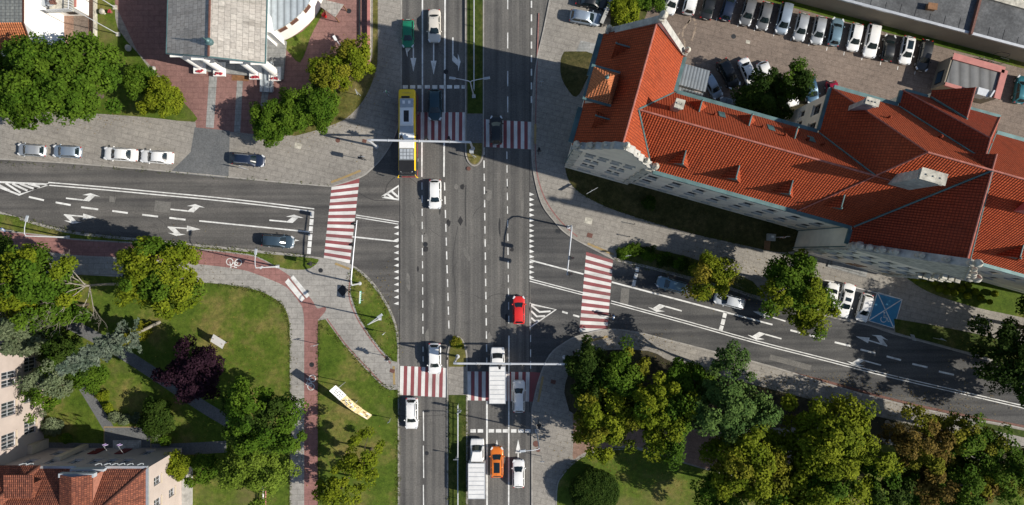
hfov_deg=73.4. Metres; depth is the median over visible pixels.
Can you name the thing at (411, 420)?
car
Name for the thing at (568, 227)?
signal mast
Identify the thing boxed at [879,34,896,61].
parked car
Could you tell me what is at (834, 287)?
parked car
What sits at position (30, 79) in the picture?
tree
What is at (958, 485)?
tree
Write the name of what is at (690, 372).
tree
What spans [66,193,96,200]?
arrow marking
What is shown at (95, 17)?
house wall
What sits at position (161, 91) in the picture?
tree
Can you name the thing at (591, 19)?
parked car
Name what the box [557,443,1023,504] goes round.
lawn
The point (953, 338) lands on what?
verge
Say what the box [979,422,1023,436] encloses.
verge
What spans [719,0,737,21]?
parked car
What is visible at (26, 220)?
street lamp
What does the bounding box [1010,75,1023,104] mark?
parked car
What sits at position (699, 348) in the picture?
kerb
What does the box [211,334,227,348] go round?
info board
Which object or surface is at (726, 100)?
parked car
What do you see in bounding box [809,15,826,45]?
parked car
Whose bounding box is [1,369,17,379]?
window
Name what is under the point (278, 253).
kerb
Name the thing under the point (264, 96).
paving strip
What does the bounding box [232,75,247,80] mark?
doormat
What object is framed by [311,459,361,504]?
tree
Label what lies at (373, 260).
road
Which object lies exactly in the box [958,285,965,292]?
ball bush
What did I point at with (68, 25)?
brick yard
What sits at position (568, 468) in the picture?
lawn edging
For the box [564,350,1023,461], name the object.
lawn
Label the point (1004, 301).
lawn
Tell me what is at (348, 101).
lawn
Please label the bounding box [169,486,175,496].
window
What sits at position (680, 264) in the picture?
shrub
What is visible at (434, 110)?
car
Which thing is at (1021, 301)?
tree
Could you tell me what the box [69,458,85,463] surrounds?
window
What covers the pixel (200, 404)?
footpath
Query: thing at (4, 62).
tree
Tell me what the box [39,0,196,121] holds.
lawn
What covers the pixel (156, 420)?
shrub
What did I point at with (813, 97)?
parked car
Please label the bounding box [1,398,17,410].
window
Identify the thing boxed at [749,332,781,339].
arrow marking
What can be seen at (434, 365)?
car
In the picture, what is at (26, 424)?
window
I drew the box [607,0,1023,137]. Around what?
yard
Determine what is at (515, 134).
crosswalk stripes
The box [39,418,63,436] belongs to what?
bush
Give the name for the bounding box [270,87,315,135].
tree
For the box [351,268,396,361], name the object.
lawn
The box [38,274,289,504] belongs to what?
lawn
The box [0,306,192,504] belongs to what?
pink building
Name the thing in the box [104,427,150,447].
terrace
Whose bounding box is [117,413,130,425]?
bush
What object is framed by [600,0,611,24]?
yard wall
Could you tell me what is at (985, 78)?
outbuilding
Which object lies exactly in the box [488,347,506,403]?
delivery truck
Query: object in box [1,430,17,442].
window
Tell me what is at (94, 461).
window
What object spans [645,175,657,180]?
window
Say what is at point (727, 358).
tree
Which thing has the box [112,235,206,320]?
tree
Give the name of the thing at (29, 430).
window
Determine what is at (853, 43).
parked car
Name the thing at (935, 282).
ball bush
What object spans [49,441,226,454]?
footpath
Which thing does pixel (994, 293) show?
ball bush
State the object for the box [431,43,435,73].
arrow marking
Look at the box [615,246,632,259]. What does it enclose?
shrub
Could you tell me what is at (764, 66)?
parked car
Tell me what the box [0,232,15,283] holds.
tree
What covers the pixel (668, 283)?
parked car
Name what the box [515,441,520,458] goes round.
arrow marking
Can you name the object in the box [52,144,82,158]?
parked car
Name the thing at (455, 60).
arrow marking
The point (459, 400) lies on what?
median grass
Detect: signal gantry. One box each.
[367,135,474,149]
[453,354,566,368]
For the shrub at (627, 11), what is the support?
on the lawn at (643, 13)
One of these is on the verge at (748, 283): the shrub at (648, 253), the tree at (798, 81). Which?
the shrub at (648, 253)
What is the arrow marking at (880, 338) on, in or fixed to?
on the road at (551, 332)
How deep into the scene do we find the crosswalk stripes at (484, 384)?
99.99 m
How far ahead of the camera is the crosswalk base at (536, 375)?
99.99 m
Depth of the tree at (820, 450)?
87.51 m
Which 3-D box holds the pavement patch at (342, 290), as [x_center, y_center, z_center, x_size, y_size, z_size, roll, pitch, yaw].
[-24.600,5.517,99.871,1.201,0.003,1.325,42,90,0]
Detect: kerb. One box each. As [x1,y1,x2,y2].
[0,0,401,186]
[0,211,398,504]
[447,336,467,504]
[465,0,483,165]
[531,0,999,364]
[531,329,1023,504]
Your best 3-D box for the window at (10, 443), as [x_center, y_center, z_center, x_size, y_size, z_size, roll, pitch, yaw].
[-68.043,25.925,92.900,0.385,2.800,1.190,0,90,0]
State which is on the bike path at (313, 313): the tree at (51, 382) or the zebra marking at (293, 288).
the zebra marking at (293, 288)
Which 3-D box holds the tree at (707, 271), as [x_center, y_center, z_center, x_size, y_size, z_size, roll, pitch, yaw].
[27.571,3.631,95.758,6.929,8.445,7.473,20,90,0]
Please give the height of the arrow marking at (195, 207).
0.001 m
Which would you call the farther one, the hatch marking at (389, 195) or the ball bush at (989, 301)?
the hatch marking at (389, 195)
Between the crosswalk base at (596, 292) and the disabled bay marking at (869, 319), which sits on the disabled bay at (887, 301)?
the disabled bay marking at (869, 319)
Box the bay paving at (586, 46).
[576,41,595,53]
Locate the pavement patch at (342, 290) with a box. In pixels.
[337,285,347,295]
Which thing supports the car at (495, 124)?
on the crosswalk base at (512, 135)
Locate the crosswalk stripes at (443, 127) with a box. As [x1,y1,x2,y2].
[421,112,464,140]
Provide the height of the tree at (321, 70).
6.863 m
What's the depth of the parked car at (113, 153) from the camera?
99.08 m
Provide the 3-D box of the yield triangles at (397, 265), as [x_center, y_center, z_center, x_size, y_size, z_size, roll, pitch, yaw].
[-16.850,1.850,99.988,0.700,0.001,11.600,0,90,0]
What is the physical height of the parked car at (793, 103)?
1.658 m
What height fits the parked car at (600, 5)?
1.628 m
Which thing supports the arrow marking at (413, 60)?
on the road at (465, 303)
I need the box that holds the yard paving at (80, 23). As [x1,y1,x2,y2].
[74,16,87,37]
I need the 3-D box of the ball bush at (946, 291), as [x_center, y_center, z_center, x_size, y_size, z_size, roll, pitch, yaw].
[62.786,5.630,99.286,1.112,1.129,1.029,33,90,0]
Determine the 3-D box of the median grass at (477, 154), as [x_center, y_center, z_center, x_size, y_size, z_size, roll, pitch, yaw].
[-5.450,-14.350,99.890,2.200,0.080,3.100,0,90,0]
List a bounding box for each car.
[17,142,47,156]
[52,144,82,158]
[104,146,138,161]
[140,149,174,164]
[232,153,265,167]
[261,234,294,248]
[400,19,414,47]
[404,397,418,428]
[426,9,441,42]
[427,89,442,120]
[427,180,441,208]
[427,343,441,373]
[489,115,503,144]
[489,446,504,477]
[511,380,525,412]
[511,459,525,487]
[512,296,525,323]
[569,9,600,26]
[575,0,607,10]
[656,276,687,293]
[663,0,678,15]
[682,0,697,15]
[699,0,715,20]
[707,72,722,99]
[713,294,745,309]
[716,57,739,89]
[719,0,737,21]
[719,96,736,105]
[737,57,753,84]
[738,0,756,26]
[755,1,772,30]
[756,60,769,75]
[773,2,793,34]
[785,90,798,106]
[791,12,809,41]
[805,76,819,102]
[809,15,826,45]
[824,80,837,92]
[825,282,840,307]
[826,17,844,46]
[837,282,855,317]
[845,22,863,51]
[854,293,873,322]
[861,23,881,58]
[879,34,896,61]
[897,35,915,64]
[913,39,933,71]
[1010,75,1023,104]
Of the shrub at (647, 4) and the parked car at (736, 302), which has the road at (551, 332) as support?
the parked car at (736, 302)
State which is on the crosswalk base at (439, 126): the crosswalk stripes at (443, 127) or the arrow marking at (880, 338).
the crosswalk stripes at (443, 127)
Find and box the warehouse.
[790,0,1023,61]
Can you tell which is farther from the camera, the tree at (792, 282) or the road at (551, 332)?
the road at (551, 332)
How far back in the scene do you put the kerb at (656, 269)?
99.86 m
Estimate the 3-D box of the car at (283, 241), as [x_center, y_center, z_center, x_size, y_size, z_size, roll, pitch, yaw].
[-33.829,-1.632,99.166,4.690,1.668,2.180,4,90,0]
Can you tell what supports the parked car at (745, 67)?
on the yard at (712, 43)
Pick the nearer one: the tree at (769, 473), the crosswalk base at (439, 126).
the tree at (769, 473)
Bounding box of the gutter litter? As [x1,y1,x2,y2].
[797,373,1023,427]
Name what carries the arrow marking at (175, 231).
on the road at (373, 260)
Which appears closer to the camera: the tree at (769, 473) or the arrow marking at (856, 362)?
the tree at (769, 473)
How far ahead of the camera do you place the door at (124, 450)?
97.78 m
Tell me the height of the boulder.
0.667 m
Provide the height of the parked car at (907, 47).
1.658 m
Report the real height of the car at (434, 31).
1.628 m
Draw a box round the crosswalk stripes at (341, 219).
[324,183,358,262]
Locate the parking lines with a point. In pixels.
(829, 280)
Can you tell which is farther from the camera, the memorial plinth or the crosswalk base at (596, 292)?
the crosswalk base at (596, 292)
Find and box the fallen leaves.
[40,32,1019,501]
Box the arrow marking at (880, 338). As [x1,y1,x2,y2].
[856,335,886,345]
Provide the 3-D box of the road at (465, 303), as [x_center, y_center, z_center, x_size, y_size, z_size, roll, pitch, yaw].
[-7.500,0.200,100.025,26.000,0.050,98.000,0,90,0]
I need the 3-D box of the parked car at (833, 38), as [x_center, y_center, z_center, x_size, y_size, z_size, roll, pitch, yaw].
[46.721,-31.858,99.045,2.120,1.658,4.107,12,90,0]
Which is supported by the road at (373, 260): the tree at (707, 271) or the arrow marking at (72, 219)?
the arrow marking at (72, 219)
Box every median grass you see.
[449,344,465,366]
[449,395,465,504]
[467,0,482,113]
[467,143,481,163]
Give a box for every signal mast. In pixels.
[349,220,361,285]
[567,225,573,275]
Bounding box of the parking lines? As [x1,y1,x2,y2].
[716,18,915,298]
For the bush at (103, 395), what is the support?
on the lawn at (238, 316)
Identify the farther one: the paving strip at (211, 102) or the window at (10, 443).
the paving strip at (211, 102)
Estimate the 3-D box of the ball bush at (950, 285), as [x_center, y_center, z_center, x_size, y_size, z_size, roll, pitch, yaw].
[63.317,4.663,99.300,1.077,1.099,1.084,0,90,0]
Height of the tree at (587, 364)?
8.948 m
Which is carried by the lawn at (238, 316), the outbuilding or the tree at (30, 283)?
the tree at (30, 283)
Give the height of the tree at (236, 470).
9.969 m
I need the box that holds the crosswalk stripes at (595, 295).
[579,256,612,331]
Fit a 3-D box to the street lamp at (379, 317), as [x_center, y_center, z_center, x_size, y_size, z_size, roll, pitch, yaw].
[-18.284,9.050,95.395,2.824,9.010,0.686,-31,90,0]
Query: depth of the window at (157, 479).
93.37 m
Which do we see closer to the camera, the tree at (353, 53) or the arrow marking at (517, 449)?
the tree at (353, 53)
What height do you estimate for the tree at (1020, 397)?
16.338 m
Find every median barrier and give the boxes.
[457,405,458,504]
[473,0,474,90]
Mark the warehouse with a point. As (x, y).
(991, 26)
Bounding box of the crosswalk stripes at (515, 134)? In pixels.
[486,119,530,148]
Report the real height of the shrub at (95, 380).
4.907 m
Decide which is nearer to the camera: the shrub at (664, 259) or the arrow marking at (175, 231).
the shrub at (664, 259)
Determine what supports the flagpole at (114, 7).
on the lawn at (120, 42)
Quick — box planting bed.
[734,82,807,110]
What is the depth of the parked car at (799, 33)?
98.78 m
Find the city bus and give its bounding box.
[397,89,417,177]
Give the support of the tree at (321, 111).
on the lawn at (348, 101)
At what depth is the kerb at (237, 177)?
99.86 m
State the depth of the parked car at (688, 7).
98.23 m
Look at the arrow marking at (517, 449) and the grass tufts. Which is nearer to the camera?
the grass tufts
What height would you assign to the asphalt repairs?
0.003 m
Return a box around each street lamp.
[24,215,69,238]
[254,248,278,267]
[367,313,382,324]
[449,76,489,97]
[519,429,539,451]
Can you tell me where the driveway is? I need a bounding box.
[170,127,229,177]
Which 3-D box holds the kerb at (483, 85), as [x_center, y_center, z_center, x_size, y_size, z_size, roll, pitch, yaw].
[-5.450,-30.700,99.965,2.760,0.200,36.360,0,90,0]
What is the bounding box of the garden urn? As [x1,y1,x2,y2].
[99,8,105,13]
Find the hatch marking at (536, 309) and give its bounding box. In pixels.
[529,303,556,326]
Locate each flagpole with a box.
[70,7,119,35]
[103,0,116,9]
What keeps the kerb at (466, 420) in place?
on the ground
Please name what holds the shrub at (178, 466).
on the lawn at (238, 316)
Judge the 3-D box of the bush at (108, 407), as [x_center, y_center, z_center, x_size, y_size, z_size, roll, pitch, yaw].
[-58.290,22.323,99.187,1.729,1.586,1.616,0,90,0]
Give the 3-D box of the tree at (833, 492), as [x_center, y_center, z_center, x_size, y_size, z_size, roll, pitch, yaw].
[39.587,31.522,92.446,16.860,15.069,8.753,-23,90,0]
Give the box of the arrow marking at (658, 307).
[649,304,681,311]
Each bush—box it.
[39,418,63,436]
[58,432,72,443]
[94,390,109,401]
[102,402,113,412]
[107,410,121,422]
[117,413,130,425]
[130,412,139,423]
[158,435,171,446]
[449,336,463,348]
[568,468,619,504]
[929,280,937,285]
[935,285,943,292]
[943,288,950,294]
[946,282,953,288]
[950,290,957,296]
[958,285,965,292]
[963,292,971,298]
[965,282,972,288]
[971,288,979,294]
[977,294,984,300]
[986,299,992,304]
[990,290,998,296]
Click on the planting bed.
(802, 103)
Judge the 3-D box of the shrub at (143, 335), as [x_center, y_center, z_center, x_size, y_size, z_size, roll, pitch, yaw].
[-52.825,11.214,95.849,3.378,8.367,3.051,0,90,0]
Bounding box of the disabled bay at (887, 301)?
[870,294,900,326]
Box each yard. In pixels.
[64,0,92,42]
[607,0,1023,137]
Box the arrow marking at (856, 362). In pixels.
[849,358,880,365]
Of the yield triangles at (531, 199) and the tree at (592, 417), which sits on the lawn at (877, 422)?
the tree at (592, 417)
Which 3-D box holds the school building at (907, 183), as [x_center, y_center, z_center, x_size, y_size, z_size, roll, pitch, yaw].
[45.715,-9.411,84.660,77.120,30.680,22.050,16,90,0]
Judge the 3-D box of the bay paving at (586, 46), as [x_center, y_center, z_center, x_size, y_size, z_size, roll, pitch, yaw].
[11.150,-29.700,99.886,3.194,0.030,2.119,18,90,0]
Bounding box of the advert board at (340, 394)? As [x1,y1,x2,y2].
[330,382,371,418]
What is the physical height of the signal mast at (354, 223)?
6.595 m
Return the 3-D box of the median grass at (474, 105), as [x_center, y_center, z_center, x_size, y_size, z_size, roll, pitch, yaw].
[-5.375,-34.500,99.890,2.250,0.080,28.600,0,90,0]
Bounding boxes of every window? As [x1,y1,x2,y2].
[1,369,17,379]
[1,377,17,387]
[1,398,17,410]
[1,406,17,417]
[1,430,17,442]
[1,437,17,449]
[24,356,37,364]
[24,363,37,372]
[24,417,37,427]
[24,424,37,435]
[26,458,40,463]
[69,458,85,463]
[88,458,104,463]
[106,458,120,462]
[121,458,134,462]
[141,449,155,454]
[154,473,161,485]
[154,495,161,504]
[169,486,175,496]
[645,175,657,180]
[810,104,820,116]
[934,70,944,84]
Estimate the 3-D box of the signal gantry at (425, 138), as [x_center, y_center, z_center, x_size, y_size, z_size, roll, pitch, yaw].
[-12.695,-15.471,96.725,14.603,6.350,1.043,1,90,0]
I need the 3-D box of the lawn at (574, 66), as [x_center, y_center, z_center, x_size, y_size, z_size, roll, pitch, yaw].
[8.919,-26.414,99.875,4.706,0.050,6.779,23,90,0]
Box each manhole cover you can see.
[294,142,301,148]
[584,217,592,223]
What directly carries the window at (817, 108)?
in the school building at (907, 183)
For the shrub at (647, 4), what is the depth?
97.79 m
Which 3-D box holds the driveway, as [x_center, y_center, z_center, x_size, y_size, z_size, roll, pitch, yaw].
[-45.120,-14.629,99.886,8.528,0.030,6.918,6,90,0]
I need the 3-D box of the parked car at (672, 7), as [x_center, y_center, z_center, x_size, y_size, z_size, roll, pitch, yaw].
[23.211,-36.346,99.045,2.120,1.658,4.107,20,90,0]
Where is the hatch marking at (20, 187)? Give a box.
[0,181,48,195]
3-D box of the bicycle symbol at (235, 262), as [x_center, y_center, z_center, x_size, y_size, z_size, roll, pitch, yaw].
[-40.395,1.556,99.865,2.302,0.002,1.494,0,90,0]
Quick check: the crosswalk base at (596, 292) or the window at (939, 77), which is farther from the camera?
the crosswalk base at (596, 292)
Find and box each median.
[448,336,465,504]
[466,0,482,166]
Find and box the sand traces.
[678,9,696,46]
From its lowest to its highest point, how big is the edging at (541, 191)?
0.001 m
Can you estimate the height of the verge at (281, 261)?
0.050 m
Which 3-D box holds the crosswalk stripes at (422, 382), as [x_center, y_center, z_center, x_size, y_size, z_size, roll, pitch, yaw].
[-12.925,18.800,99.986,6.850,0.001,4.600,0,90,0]
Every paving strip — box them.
[206,76,216,127]
[234,81,242,132]
[260,92,268,106]
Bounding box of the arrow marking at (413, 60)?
[405,47,415,70]
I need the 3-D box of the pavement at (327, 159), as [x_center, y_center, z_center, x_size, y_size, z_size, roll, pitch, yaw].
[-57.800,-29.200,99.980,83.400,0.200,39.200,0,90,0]
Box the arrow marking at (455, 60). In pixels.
[452,37,460,69]
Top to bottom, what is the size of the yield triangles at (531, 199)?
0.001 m
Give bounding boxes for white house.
[0,0,88,55]
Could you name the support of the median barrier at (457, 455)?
on the median grass at (459, 400)
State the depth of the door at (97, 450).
97.59 m
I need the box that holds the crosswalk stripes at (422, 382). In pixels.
[400,366,446,396]
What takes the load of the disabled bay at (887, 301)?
on the parking bays at (857, 294)
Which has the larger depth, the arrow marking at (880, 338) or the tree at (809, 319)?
the arrow marking at (880, 338)
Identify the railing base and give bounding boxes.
[359,0,359,40]
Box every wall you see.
[93,0,97,35]
[367,0,370,63]
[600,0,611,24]
[766,0,1023,68]
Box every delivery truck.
[468,438,485,498]
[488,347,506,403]
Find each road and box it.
[0,155,400,308]
[385,0,548,504]
[531,175,1023,424]
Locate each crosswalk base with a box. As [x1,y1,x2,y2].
[324,180,358,259]
[403,366,442,396]
[418,112,461,140]
[471,371,532,401]
[484,119,527,148]
[533,372,539,398]
[580,252,612,328]
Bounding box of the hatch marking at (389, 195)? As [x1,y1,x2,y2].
[382,185,398,199]
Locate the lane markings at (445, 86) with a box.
[29,0,1023,504]
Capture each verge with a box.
[0,214,318,269]
[617,246,759,295]
[894,319,1021,361]
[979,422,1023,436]
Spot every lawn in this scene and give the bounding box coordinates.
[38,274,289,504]
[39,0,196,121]
[285,8,323,61]
[292,0,377,135]
[318,319,397,504]
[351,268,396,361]
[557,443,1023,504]
[560,51,592,96]
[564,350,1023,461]
[565,168,797,251]
[610,7,646,26]
[907,278,1023,317]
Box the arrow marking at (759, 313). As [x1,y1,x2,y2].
[753,311,784,321]
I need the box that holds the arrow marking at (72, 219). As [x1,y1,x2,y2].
[64,214,95,223]
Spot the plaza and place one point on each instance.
(144, 21)
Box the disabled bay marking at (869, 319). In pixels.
[868,292,902,327]
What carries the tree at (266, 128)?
on the pavement at (327, 159)
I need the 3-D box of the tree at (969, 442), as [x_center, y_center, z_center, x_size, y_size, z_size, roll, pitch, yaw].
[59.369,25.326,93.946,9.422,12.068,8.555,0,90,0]
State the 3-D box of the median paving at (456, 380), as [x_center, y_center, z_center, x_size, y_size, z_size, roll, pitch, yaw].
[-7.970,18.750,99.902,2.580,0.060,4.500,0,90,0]
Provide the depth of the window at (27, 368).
97.19 m
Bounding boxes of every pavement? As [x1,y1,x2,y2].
[0,0,400,185]
[0,213,397,504]
[532,0,1023,360]
[533,330,1023,504]
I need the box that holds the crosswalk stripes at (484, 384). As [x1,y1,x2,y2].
[468,371,529,401]
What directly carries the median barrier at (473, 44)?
on the median grass at (474, 105)
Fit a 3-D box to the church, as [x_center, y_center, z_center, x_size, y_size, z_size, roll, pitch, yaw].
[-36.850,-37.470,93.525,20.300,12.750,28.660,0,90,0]
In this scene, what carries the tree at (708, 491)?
on the lawn at (656, 493)
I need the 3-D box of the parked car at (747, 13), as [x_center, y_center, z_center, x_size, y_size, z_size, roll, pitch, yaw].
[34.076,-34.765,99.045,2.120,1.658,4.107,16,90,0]
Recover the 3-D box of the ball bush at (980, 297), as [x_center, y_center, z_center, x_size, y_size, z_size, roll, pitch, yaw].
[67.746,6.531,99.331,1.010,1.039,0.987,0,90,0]
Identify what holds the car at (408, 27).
on the road at (465, 303)
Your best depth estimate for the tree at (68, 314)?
92.63 m
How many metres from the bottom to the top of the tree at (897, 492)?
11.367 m
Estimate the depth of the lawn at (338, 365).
99.85 m
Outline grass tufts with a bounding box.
[1,161,912,504]
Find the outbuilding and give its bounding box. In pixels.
[931,53,1007,103]
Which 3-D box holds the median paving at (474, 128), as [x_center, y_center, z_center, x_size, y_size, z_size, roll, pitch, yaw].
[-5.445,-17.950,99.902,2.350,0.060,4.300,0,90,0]
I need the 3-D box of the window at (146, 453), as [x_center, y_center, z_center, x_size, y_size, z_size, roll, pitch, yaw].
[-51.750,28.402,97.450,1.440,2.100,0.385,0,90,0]
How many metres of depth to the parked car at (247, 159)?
98.82 m
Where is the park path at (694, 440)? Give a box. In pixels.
[573,415,789,468]
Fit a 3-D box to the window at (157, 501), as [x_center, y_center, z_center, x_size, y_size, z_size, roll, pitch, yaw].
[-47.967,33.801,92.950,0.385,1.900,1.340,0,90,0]
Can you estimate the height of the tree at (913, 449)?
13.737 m
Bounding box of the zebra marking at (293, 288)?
[285,276,308,301]
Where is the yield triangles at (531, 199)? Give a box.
[530,193,533,278]
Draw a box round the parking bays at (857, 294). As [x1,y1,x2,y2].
[819,283,894,330]
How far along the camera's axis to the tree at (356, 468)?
93.27 m
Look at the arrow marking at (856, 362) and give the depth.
99.99 m
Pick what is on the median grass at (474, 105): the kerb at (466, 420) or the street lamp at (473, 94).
the street lamp at (473, 94)
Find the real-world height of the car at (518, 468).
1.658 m
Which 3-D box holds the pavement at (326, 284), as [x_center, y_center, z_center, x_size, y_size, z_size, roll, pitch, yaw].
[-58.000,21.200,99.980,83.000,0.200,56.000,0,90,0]
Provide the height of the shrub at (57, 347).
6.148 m
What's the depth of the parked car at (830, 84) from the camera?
98.78 m
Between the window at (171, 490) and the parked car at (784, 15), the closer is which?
the window at (171, 490)
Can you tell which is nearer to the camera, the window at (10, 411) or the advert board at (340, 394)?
the window at (10, 411)
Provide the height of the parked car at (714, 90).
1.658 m
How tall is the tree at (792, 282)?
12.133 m
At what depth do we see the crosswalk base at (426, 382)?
99.99 m
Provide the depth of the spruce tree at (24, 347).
90.05 m
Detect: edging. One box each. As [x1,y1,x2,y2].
[327,13,577,384]
[556,448,630,504]
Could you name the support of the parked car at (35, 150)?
on the pavement at (327, 159)
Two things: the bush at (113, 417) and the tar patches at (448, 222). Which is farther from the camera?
the tar patches at (448, 222)
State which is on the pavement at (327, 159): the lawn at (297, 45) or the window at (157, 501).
the lawn at (297, 45)
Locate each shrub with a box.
[35,329,94,379]
[63,363,110,394]
[122,320,152,345]
[136,396,175,442]
[163,449,193,481]
[183,452,220,487]
[607,0,640,24]
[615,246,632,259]
[625,242,643,256]
[636,0,667,11]
[639,244,658,262]
[641,195,656,210]
[656,251,672,267]
[670,255,691,271]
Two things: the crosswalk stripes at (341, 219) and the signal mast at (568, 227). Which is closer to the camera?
the signal mast at (568, 227)
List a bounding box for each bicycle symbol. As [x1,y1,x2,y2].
[226,258,241,267]
[306,375,315,389]
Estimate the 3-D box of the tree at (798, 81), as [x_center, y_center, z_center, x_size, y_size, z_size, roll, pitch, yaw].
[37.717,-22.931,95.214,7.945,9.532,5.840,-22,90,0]
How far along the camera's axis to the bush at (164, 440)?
98.82 m
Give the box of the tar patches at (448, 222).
[74,46,530,478]
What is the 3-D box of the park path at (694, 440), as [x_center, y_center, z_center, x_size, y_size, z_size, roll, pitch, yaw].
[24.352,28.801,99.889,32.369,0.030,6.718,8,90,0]
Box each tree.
[0,30,126,129]
[0,50,24,126]
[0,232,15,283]
[0,242,82,338]
[0,306,61,343]
[0,332,50,357]
[12,355,73,428]
[36,288,91,327]
[37,252,115,334]
[55,317,160,376]
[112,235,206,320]
[119,62,156,100]
[135,73,186,118]
[150,334,225,404]
[216,429,301,504]
[220,375,308,456]
[249,98,291,147]
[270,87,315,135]
[295,83,340,134]
[305,52,352,95]
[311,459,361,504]
[329,32,375,81]
[340,426,385,491]
[563,334,612,414]
[571,383,646,465]
[593,334,650,408]
[624,366,700,471]
[660,357,716,404]
[672,360,783,448]
[681,249,741,301]
[690,464,747,504]
[698,413,792,504]
[705,339,757,382]
[730,68,793,119]
[756,248,827,319]
[757,460,872,504]
[759,56,817,102]
[776,392,905,482]
[780,286,842,340]
[851,450,923,504]
[876,402,957,488]
[892,456,1002,504]
[928,410,996,474]
[954,422,1023,504]
[967,305,1023,396]
[1015,294,1023,341]
[1016,384,1023,407]
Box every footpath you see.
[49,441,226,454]
[63,321,229,425]
[77,385,113,429]
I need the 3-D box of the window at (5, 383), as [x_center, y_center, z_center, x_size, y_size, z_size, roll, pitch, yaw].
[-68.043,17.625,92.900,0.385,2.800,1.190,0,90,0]
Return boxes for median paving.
[448,366,465,396]
[466,114,482,143]
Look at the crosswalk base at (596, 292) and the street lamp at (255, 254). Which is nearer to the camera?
the street lamp at (255, 254)
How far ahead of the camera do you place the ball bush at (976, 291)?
98.96 m
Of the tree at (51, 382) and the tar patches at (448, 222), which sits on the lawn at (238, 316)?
the tree at (51, 382)
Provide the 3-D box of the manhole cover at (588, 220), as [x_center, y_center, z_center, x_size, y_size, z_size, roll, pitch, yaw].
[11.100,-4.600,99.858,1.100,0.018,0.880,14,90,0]
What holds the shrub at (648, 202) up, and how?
on the lawn at (673, 211)
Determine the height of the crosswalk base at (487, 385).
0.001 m
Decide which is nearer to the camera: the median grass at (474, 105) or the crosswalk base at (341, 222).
the median grass at (474, 105)
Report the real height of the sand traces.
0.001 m
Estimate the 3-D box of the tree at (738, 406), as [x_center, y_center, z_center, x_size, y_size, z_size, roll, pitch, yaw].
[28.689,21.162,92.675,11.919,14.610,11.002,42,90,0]
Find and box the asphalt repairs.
[109,41,811,371]
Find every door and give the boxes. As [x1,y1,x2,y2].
[87,448,104,453]
[114,448,131,453]
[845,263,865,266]
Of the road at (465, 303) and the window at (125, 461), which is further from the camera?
the road at (465, 303)
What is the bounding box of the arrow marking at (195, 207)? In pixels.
[170,204,204,211]
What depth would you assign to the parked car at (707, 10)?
98.82 m
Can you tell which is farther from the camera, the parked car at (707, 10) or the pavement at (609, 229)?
the pavement at (609, 229)
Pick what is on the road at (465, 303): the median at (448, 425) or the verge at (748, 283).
the median at (448, 425)
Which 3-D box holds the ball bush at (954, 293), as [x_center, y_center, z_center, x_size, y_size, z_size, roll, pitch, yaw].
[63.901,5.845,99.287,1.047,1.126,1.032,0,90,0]
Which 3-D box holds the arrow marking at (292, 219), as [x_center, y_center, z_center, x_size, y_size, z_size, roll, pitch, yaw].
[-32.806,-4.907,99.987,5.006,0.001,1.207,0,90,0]
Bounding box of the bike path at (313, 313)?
[0,231,325,504]
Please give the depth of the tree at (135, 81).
95.89 m
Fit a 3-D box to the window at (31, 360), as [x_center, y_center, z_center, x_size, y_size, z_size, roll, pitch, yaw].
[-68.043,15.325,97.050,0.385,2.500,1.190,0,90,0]
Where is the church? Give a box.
[166,0,321,92]
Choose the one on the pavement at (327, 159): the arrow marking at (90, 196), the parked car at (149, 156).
the parked car at (149, 156)
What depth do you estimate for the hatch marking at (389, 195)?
99.99 m
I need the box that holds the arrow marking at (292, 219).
[269,215,301,222]
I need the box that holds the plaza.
[115,0,367,133]
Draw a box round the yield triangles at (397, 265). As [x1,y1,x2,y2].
[394,225,398,304]
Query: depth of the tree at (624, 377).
91.25 m
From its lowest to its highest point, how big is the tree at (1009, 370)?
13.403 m
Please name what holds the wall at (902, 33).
on the pavement at (609, 229)
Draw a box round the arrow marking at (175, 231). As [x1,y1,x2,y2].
[168,226,199,235]
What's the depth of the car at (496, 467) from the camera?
98.72 m
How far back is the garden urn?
99.02 m
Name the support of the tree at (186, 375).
on the lawn at (238, 316)
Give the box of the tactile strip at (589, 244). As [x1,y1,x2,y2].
[331,124,613,401]
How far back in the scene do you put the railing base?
99.60 m
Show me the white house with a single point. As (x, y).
(45, 18)
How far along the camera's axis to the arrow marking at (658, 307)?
99.99 m
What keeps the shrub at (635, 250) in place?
on the verge at (748, 283)
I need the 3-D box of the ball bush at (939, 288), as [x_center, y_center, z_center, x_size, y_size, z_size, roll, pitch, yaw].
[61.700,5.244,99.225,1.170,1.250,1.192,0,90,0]
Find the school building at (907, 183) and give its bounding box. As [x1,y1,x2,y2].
[565,10,1023,292]
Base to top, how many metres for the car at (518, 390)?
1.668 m
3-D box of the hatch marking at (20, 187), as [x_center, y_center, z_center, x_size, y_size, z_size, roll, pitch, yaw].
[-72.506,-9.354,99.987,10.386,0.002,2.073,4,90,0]
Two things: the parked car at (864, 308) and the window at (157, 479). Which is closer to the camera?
the window at (157, 479)
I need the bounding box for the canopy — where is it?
[320,0,346,21]
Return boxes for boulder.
[125,44,130,50]
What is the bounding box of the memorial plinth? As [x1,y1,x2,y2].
[764,233,775,249]
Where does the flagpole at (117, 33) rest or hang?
on the lawn at (120, 42)
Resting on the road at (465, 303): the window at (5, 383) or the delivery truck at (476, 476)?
the delivery truck at (476, 476)
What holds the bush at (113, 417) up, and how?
on the lawn at (238, 316)
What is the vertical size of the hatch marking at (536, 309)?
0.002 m
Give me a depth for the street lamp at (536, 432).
92.45 m
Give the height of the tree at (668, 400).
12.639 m

